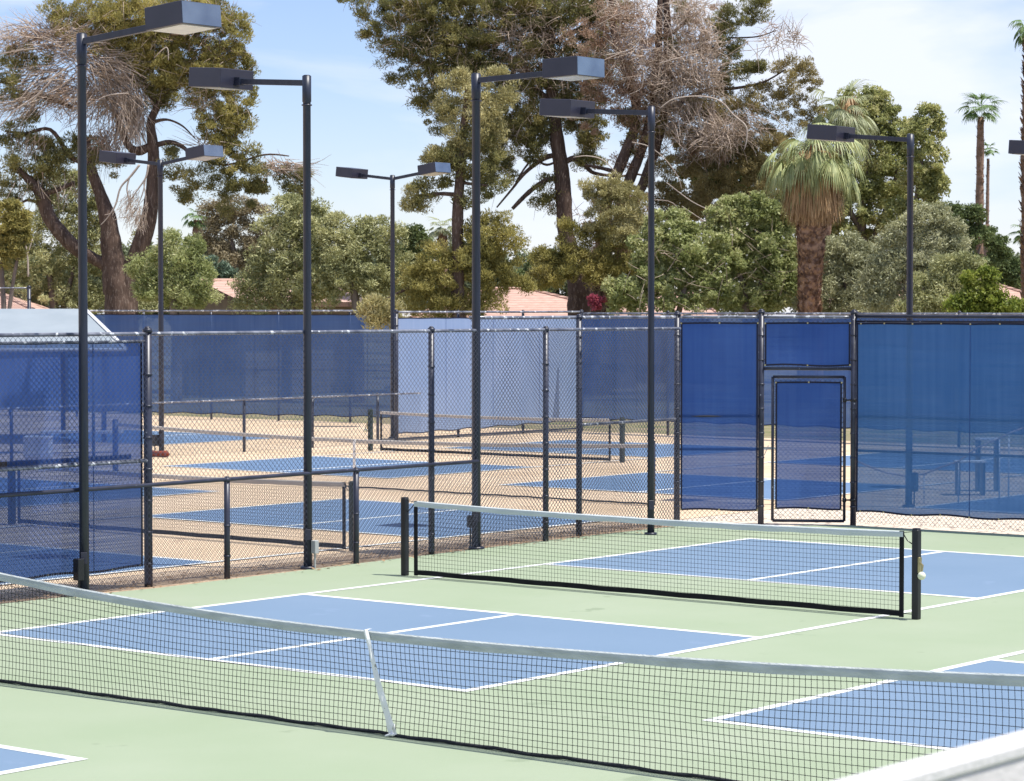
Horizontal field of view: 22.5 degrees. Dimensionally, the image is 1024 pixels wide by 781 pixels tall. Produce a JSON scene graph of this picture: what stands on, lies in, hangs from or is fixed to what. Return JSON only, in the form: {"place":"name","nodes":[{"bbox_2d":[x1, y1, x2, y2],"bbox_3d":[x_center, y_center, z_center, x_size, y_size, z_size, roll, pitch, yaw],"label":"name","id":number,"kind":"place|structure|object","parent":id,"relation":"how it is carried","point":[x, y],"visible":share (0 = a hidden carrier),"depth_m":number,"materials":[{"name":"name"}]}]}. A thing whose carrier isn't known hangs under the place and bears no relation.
{"place":"outdoors","nodes":[
{"label":"outdoors","id":0,"kind":"place"},
{"bbox_2d":[194,253,239,281],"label":"conifer","id":1,"kind":"object","parent":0,"point":[228,271],"visible":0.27,"depth_m":107.81,"materials":[{"name":"green plant"}]},
{"bbox_2d":[185,278,362,313],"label":"house","id":2,"kind":"structure","parent":0,"point":[222,287],"depth_m":96.93,"materials":[{"name":"beige paint"}]},
{"bbox_2d":[0,524,670,603],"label":"dirt strip","id":3,"kind":"object","parent":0,"point":[176,582],"visible":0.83,"depth_m":31.25,"materials":[{"name":"brown soil"}]},
{"bbox_2d":[0,459,478,599],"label":"fence","id":4,"kind":"object","parent":3,"relation":"on","point":[227,480],"visible":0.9,"depth_m":30.32,"materials":[{"name":"black metal"}]},
{"bbox_2d":[189,67,318,569],"bbox_3d":[-3.124,-0.924,31.834,1.881,6.187,0.580,1,2,39],"label":"lamp post","id":5,"kind":"object","parent":3,"relation":"on","point":[219,78],"visible":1,"depth_m":31.32,"materials":[{"name":"black metal"}]},
{"bbox_2d":[2,524,674,600],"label":"leaf litter","id":6,"kind":"object","parent":3,"relation":"on","point":[337,562],"visible":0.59,"depth_m":32.09,"materials":[{"name":"brown plant"}]},
{"bbox_2d":[0,326,680,598],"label":"court fence","id":7,"kind":"object","parent":3,"relation":"on","point":[39,415],"visible":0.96,"depth_m":29.32,"materials":[{"name":"black paint"}]},
{"bbox_2d":[467,56,604,549],"bbox_3d":[0.214,-1.060,33.367,2.030,6.363,0.580,1,2,39],"label":"lamp post","id":8,"kind":"object","parent":3,"relation":"on","point":[573,68],"visible":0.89,"depth_m":33.82,"materials":[{"name":"black metal"}]},
{"bbox_2d":[469,314,675,543],"bbox_3d":[0.940,0.491,35.965,0.102,3.119,4.802,1,2,38],"label":"divider fence","id":9,"kind":"object","parent":3,"relation":"on","point":[578,318],"visible":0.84,"depth_m":35.93,"materials":[{"name":"paint"}]},
{"bbox_2d":[2,316,770,603],"bbox_3d":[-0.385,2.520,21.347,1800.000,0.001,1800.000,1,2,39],"label":"ground","id":10,"kind":"structure","parent":0,"point":[405,317],"depth_m":39.53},
{"bbox_2d":[182,208,212,236],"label":"fan palm","id":11,"kind":"object","parent":10,"relation":"on","point":[196,225],"visible":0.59,"depth_m":124.76,"materials":[{"name":"green plant"}]},
{"bbox_2d":[194,193,285,277],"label":"conifer","id":12,"kind":"object","parent":10,"relation":"on","point":[222,248],"visible":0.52,"depth_m":114.83,"materials":[{"name":"green plant"}]},
{"bbox_2d":[428,217,451,287],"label":"fan palm","id":13,"kind":"object","parent":10,"relation":"on","point":[445,234],"visible":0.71,"depth_m":119.73,"materials":[{"name":"green plant"}]},
{"bbox_2d":[337,0,647,315],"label":"pine tree","id":14,"kind":"object","parent":10,"relation":"on","point":[443,34],"visible":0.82,"depth_m":97.57,"materials":[{"name":"green plant"}]},
{"bbox_2d":[5,236,1020,315],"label":"distant wood","id":15,"kind":"object","parent":10,"relation":"on","point":[563,290],"visible":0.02,"depth_m":144.51,"materials":[{"name":"green plant"}]},
{"bbox_2d":[557,0,827,315],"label":"pine tree","id":16,"kind":"object","parent":10,"relation":"on","point":[730,162],"visible":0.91,"depth_m":95.68,"materials":[{"name":"brown plant"}]},
{"bbox_2d":[757,83,917,259],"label":"eucalyptus tree","id":17,"kind":"object","parent":10,"relation":"on","point":[876,184],"visible":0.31,"depth_m":111.69,"materials":[{"name":"green plant"}]},
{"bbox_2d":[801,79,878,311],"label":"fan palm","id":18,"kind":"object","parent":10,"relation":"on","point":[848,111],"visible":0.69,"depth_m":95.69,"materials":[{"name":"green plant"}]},
{"bbox_2d":[791,230,897,315],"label":"olive tree","id":19,"kind":"object","parent":10,"relation":"on","point":[848,255],"visible":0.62,"depth_m":90.74,"materials":[{"name":"green plant"}]},
{"bbox_2d":[876,101,952,252],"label":"eucalyptus tree","id":20,"kind":"object","parent":10,"relation":"on","point":[931,183],"visible":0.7,"depth_m":109.82,"materials":[{"name":"green plant"}]},
{"bbox_2d":[828,279,1020,315],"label":"house","id":21,"kind":"structure","parent":10,"relation":"on","point":[1014,291],"depth_m":109.74,"materials":[{"name":"pink tile"}]},
{"bbox_2d":[936,200,996,262],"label":"conifer","id":22,"kind":"object","parent":10,"relation":"on","point":[973,215],"visible":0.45,"depth_m":124.79,"materials":[{"name":"green plant"}]},
{"bbox_2d":[955,92,1006,253],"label":"fan palm","id":23,"kind":"object","parent":10,"relation":"on","point":[979,167],"visible":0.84,"depth_m":127.83,"materials":[{"name":"green plant"}]},
{"bbox_2d":[983,142,997,255],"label":"fan palm","id":24,"kind":"object","parent":10,"relation":"on","point":[987,174],"visible":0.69,"depth_m":149.91,"materials":[{"name":"plant"}]},
{"bbox_2d":[1008,224,1021,274],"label":"fan palm","id":25,"kind":"object","parent":10,"relation":"on","point":[1016,237],"visible":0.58,"depth_m":119.88,"materials":[{"name":"green plant"}]},
{"bbox_2d":[1008,20,1023,299],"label":"fan palm","id":26,"kind":"object","parent":10,"relation":"on","point":[1020,40],"visible":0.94,"depth_m":99.91,"materials":[{"name":"plant"}]},
{"bbox_2d":[389,222,440,266],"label":"conifer","id":27,"kind":"object","parent":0,"point":[417,233],"visible":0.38,"depth_m":117.81,"materials":[{"name":"green plant"}]},
{"bbox_2d":[0,415,849,592],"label":"court surface","id":28,"kind":"object","parent":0,"point":[685,514],"depth_m":46.40,"materials":[{"name":"beige concrete"}]},
{"bbox_2d":[0,309,118,341],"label":"shade shelter","id":29,"kind":"object","parent":28,"relation":"on","point":[38,320],"visible":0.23,"depth_m":63.30,"materials":[{"name":"fabric"}]},
{"bbox_2d":[152,450,169,456],"bbox_3d":[-7.621,1.351,55.372,0.707,0.148,0.153,1,2,39],"label":"sandbag","id":30,"kind":"object","parent":28,"relation":"on","point":[163,454],"visible":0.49,"depth_m":55.23,"materials":[{"name":"red fabric"}]},
{"bbox_2d":[99,145,223,450],"bbox_3d":[-7.567,-1.895,55.513,3.284,6.640,0.580,1,2,39],"label":"lamp post","id":31,"kind":"object","parent":28,"relation":"on","point":[203,152],"visible":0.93,"depth_m":55.46,"materials":[{"name":"grey metal"}]},
{"bbox_2d":[152,487,209,494],"bbox_3d":[-11.658,1.855,41.495,6.050,0.001,13.360,1,2,39],"label":"blue court paint","id":32,"kind":"object","parent":28,"relation":"on","point":[163,491],"visible":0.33,"depth_m":44.73,"materials":[{"name":"blue paint"}]},
{"bbox_2d":[157,487,215,495],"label":"court lines","id":33,"kind":"object","parent":32,"relation":"on","point":[184,493],"visible":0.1,"depth_m":44.95,"materials":[{"name":"paint"}]},
{"bbox_2d":[142,431,264,443],"bbox_3d":[-11.932,1.258,60.517,6.050,0.001,13.360,1,2,39],"label":"blue court paint","id":34,"kind":"object","parent":28,"relation":"on","point":[195,435],"depth_m":63.61,"materials":[{"name":"blue paint"}]},
{"bbox_2d":[142,430,269,443],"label":"court lines","id":35,"kind":"object","parent":34,"relation":"on","point":[197,442],"depth_m":63.08,"materials":[{"name":"paint"}]},
{"bbox_2d":[89,309,389,421],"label":"back fence","id":36,"kind":"object","parent":28,"relation":"on","point":[196,322],"visible":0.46,"depth_m":73.40,"materials":[{"name":"fabric"}]},
{"bbox_2d":[143,473,352,550],"bbox_3d":[-4.711,1.579,35.844,6.996,0.912,0.140,1,2,39],"label":"pickleball net","id":37,"kind":"object","parent":28,"relation":"on","point":[231,482],"visible":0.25,"depth_m":34.85,"materials":[{"name":"black fabric"}]},
{"bbox_2d":[142,392,420,453],"bbox_3d":[-7.443,0.825,55.499,0.178,1.224,16.403,1,2,39],"label":"divider fence","id":38,"kind":"object","parent":28,"relation":"on","point":[279,398],"visible":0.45,"depth_m":58.07,"materials":[{"name":"metal"}]},
{"bbox_2d":[0,499,588,583],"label":"blue court paint","id":39,"kind":"object","parent":28,"relation":"on","point":[330,523],"visible":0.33,"depth_m":38.95,"materials":[{"name":"blue paint"}]},
{"bbox_2d":[3,499,626,584],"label":"court lines","id":40,"kind":"object","parent":39,"relation":"on","point":[290,527],"visible":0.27,"depth_m":36.16,"materials":[{"name":"paint"}]},
{"bbox_2d":[335,162,450,437],"bbox_3d":[-2.934,-2.180,63.333,3.284,6.720,0.580,1,2,39],"label":"lamp post","id":41,"kind":"object","parent":28,"relation":"on","point":[434,169],"visible":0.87,"depth_m":63.27,"materials":[{"name":"grey metal"}]},
{"bbox_2d":[142,425,655,504],"bbox_3d":[-2.687,1.204,45.641,12.832,1.054,0.112,1,2,39],"label":"tennis net","id":42,"kind":"object","parent":28,"relation":"on","point":[313,439],"visible":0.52,"depth_m":45.02,"materials":[{"name":"black paint"}]},
{"bbox_2d":[171,440,673,477],"bbox_3d":[-0.494,1.420,55.352,6.050,0.001,13.360,1,2,39],"label":"blue court paint","id":43,"kind":"object","parent":28,"relation":"on","point":[301,464],"visible":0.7,"depth_m":52.52,"materials":[{"name":"blue paint"}]},
{"bbox_2d":[167,440,670,477],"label":"court lines","id":44,"kind":"object","parent":43,"relation":"on","point":[415,461],"visible":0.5,"depth_m":53.18,"materials":[{"name":"paint"}]},
{"bbox_2d":[394,309,583,440],"bbox_3d":[-0.509,-0.446,64.756,0.205,3.184,7.462,1,2,39],"label":"pale fence","id":45,"kind":"object","parent":28,"relation":"on","point":[458,322],"visible":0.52,"depth_m":63.95,"materials":[{"name":"fabric"}]},
{"bbox_2d":[364,409,624,461],"bbox_3d":[-0.498,0.950,55.527,7.186,0.932,0.140,1,2,39],"label":"pickleball net","id":46,"kind":"object","parent":28,"relation":"on","point":[416,414],"visible":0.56,"depth_m":55.95,"materials":[{"name":"black fabric"}]},
{"bbox_2d":[504,456,849,498],"bbox_3d":[6.344,1.595,49.783,6.050,0.001,13.360,1,2,39],"label":"blue court paint","id":47,"kind":"object","parent":28,"relation":"on","point":[767,489],"visible":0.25,"depth_m":46.79,"materials":[{"name":"blue paint"}]},
{"bbox_2d":[498,455,849,499],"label":"court lines","id":48,"kind":"object","parent":47,"relation":"on","point":[643,491],"visible":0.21,"depth_m":46.76,"materials":[{"name":"paint"}]},
{"bbox_2d":[580,310,1023,435],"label":"back fence","id":49,"kind":"object","parent":28,"relation":"on","point":[768,374],"visible":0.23,"depth_m":64.95,"materials":[{"name":"fabric"}]},
{"bbox_2d":[142,412,849,440],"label":"ground","id":50,"kind":"structure","parent":0,"point":[767,431],"depth_m":71.93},
{"bbox_2d":[0,285,30,308],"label":"backstop fence","id":51,"kind":"object","parent":50,"relation":"on","point":[28,293],"visible":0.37,"depth_m":83.89,"materials":[{"name":"metal"}]},
{"bbox_2d":[0,196,35,308],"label":"conifer","id":52,"kind":"object","parent":50,"relation":"on","point":[16,233],"visible":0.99,"depth_m":85.85,"materials":[{"name":"green plant"}]},
{"bbox_2d":[0,294,50,308],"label":"house","id":53,"kind":"structure","parent":50,"relation":"on","point":[18,302],"depth_m":96.60,"materials":[{"name":"pink tile"}]},
{"bbox_2d":[2,168,169,313],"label":"olive tree","id":54,"kind":"object","parent":50,"relation":"on","point":[66,296],"visible":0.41,"depth_m":99.81,"materials":[{"name":"green plant"}]},
{"bbox_2d":[0,0,329,313],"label":"pine tree","id":55,"kind":"object","parent":50,"relation":"on","point":[142,56],"visible":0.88,"depth_m":91.77,"materials":[{"name":"green plant"}]},
{"bbox_2d":[122,226,224,313],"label":"olive tree","id":56,"kind":"object","parent":50,"relation":"on","point":[183,289],"visible":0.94,"depth_m":86.81,"materials":[{"name":"green plant"}]},
{"bbox_2d":[225,192,336,313],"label":"olive tree","id":57,"kind":"object","parent":50,"relation":"on","point":[275,280],"visible":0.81,"depth_m":88.79,"materials":[{"name":"green plant"}]},
{"bbox_2d":[289,210,415,313],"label":"olive tree","id":58,"kind":"object","parent":50,"relation":"on","point":[353,277],"visible":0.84,"depth_m":87.77,"materials":[{"name":"green plant"}]},
{"bbox_2d":[352,61,537,329],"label":"pine tree","id":59,"kind":"object","parent":50,"relation":"on","point":[455,152],"visible":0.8,"depth_m":83.83,"materials":[{"name":"green plant"}]},
{"bbox_2d":[600,205,747,315],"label":"oleander","id":60,"kind":"object","parent":50,"relation":"on","point":[683,250],"visible":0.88,"depth_m":89.74,"materials":[{"name":"green plant"}]},
{"bbox_2d":[700,190,797,315],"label":"oleander","id":61,"kind":"object","parent":50,"relation":"on","point":[757,230],"visible":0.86,"depth_m":90.73,"materials":[{"name":"green plant"}]},
{"bbox_2d":[756,122,874,312],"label":"fan palm","id":62,"kind":"object","parent":50,"relation":"on","point":[816,180],"visible":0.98,"depth_m":87.49,"materials":[{"name":"green plant"}]},
{"bbox_2d":[851,200,973,312],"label":"olive tree","id":63,"kind":"object","parent":50,"relation":"on","point":[943,230],"visible":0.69,"depth_m":86.80,"materials":[{"name":"green plant"}]},
{"bbox_2d":[889,249,989,312],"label":"olive tree","id":64,"kind":"object","parent":50,"relation":"on","point":[940,282],"visible":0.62,"depth_m":83.79,"materials":[{"name":"green plant"}]},
{"bbox_2d":[940,262,1023,312],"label":"citrus bush","id":65,"kind":"object","parent":50,"relation":"on","point":[990,297],"visible":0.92,"depth_m":79.82,"materials":[{"name":"green plant"}]},
{"bbox_2d":[0,525,1023,780],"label":"court surface","id":66,"kind":"object","parent":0,"point":[112,739],"visible":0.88,"depth_m":21.49,"materials":[{"name":"green paint"}]},
{"bbox_2d":[0,748,66,770],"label":"blue court paint","id":67,"kind":"object","parent":66,"relation":"on","point":[11,759],"visible":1,"depth_m":18.09,"materials":[{"name":"paint"}]},
{"bbox_2d":[0,745,86,774],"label":"court lines","id":68,"kind":"object","parent":67,"relation":"on","point":[70,758],"visible":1,"depth_m":18.11,"materials":[{"name":"paint"}]},
{"bbox_2d":[73,0,221,589],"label":"lamp post","id":69,"kind":"object","parent":66,"relation":"on","point":[182,17],"visible":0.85,"depth_m":28.27,"materials":[{"name":"black metal"}]},
{"bbox_2d":[0,539,1023,688],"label":"blue court paint","id":70,"kind":"object","parent":66,"relation":"on","point":[964,574],"visible":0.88,"depth_m":25.84,"materials":[{"name":"paint"}]},
{"bbox_2d":[0,538,1023,691],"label":"court lines","id":71,"kind":"object","parent":70,"relation":"on","point":[616,663],"visible":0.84,"depth_m":26.16,"materials":[{"name":"paint"}]},
{"bbox_2d":[0,573,1023,780],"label":"tennis net","id":72,"kind":"object","parent":66,"relation":"on","point":[969,678],"visible":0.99,"depth_m":18.49,"materials":[{"name":"black fabric"}]},
{"bbox_2d":[539,98,656,534],"bbox_3d":[1.291,-1.075,36.609,1.863,6.188,0.580,1,2,39],"label":"lamp post","id":73,"kind":"object","parent":66,"relation":"on","point":[566,108],"visible":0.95,"depth_m":36.09,"materials":[{"name":"grey metal"}]},
{"bbox_2d":[401,497,925,619],"bbox_3d":[1.445,1.802,28.394,7.101,0.932,0.132,1,2,39],"label":"pickleball net","id":74,"kind":"object","parent":66,"relation":"on","point":[918,575],"visible":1,"depth_m":28.30,"materials":[{"name":"black fabric"}]},
{"bbox_2d":[721,660,1023,747],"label":"blue court paint","id":75,"kind":"object","parent":66,"relation":"on","point":[993,666],"visible":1,"depth_m":20.20,"materials":[{"name":"paint"}]},
{"bbox_2d":[704,650,1023,749],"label":"court lines","id":76,"kind":"object","parent":75,"relation":"on","point":[995,658],"visible":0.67,"depth_m":20.49,"materials":[{"name":"paint"}]},
{"bbox_2d":[0,0,1023,315],"label":"sky","id":77,"kind":"structure","parent":0,"point":[933,51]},
{"bbox_2d":[410,287,625,317],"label":"house","id":78,"kind":"structure","parent":0,"point":[542,301],"depth_m":105.66,"materials":[{"name":"pink tile"}]},
{"bbox_2d":[511,248,563,292],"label":"conifer","id":79,"kind":"object","parent":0,"point":[524,269],"visible":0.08,"depth_m":129.84,"materials":[{"name":"green plant"}]},
{"bbox_2d":[586,293,606,310],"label":"bougainvillea","id":80,"kind":"object","parent":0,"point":[596,301],"visible":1,"depth_m":89.89,"materials":[{"name":"plant"}]},
{"bbox_2d":[620,292,721,315],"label":"house","id":81,"kind":"structure","parent":0,"point":[710,310],"depth_m":112.14,"materials":[{"name":"pink tile"}]},
{"bbox_2d":[842,501,849,509],"bbox_3d":[19.938,1.887,40.792,24.750,0.001,18.400,1,2,39],"label":"court surface","id":82,"kind":"object","parent":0,"point":[847,505],"depth_m":41.66,"materials":[{"name":"beige concrete"}]},
{"bbox_2d":[807,124,914,319],"bbox_3d":[5.727,-1.237,41.713,1.924,6.192,0.580,1,2,39],"label":"lamp post","id":83,"kind":"object","parent":82,"relation":"on","point":[831,133],"visible":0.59,"depth_m":41.16,"materials":[{"name":"grey metal"}]},
{"bbox_2d":[1008,140,1023,154],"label":"lamp post","id":84,"kind":"object","parent":82,"relation":"on","point":[1016,147],"visible":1,"depth_m":44.96,"materials":[{"name":"grey metal"}]},
{"bbox_2d":[681,509,1023,534],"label":"gravel strip","id":85,"kind":"object","parent":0,"point":[799,514],"visible":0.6,"depth_m":38.57,"materials":[{"name":"beige gravel"}]},
{"bbox_2d":[673,309,856,525],"bbox_3d":[3.725,0.393,37.929,2.691,3.191,0.164,0,2,3],"label":"corner fence","id":86,"kind":"object","parent":85,"relation":"on","point":[721,437],"visible":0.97,"depth_m":37.92,"materials":[{"name":"blue fabric"}]},
{"bbox_2d":[764,375,855,522],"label":"gate","id":87,"kind":"structure","parent":86,"relation":"attached to","point":[808,445],"depth_m":37.89,"materials":[{"name":"black paint"}]},
{"bbox_2d":[855,315,1023,531],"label":"windscreen fence","id":88,"kind":"object","parent":85,"relation":"on","point":[940,418],"visible":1,"depth_m":36.93,"materials":[{"name":"blue fabric"}]},
{"bbox_2d":[835,730,1023,780],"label":"parapet","id":89,"kind":"structure","parent":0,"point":[1000,758],"depth_m":3.79,"materials":[{"name":"grey paint"}]},
{"bbox_2d":[983,225,1014,269],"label":"conifer","id":90,"kind":"object","parent":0,"point":[998,249],"visible":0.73,"depth_m":129.78,"materials":[{"name":"green plant"}]},
{"bbox_2d":[986,254,1020,287],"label":"hedge","id":91,"kind":"object","parent":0,"point":[1011,272],"visible":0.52,"depth_m":134.72,"materials":[{"name":"green plant"}]}
]}

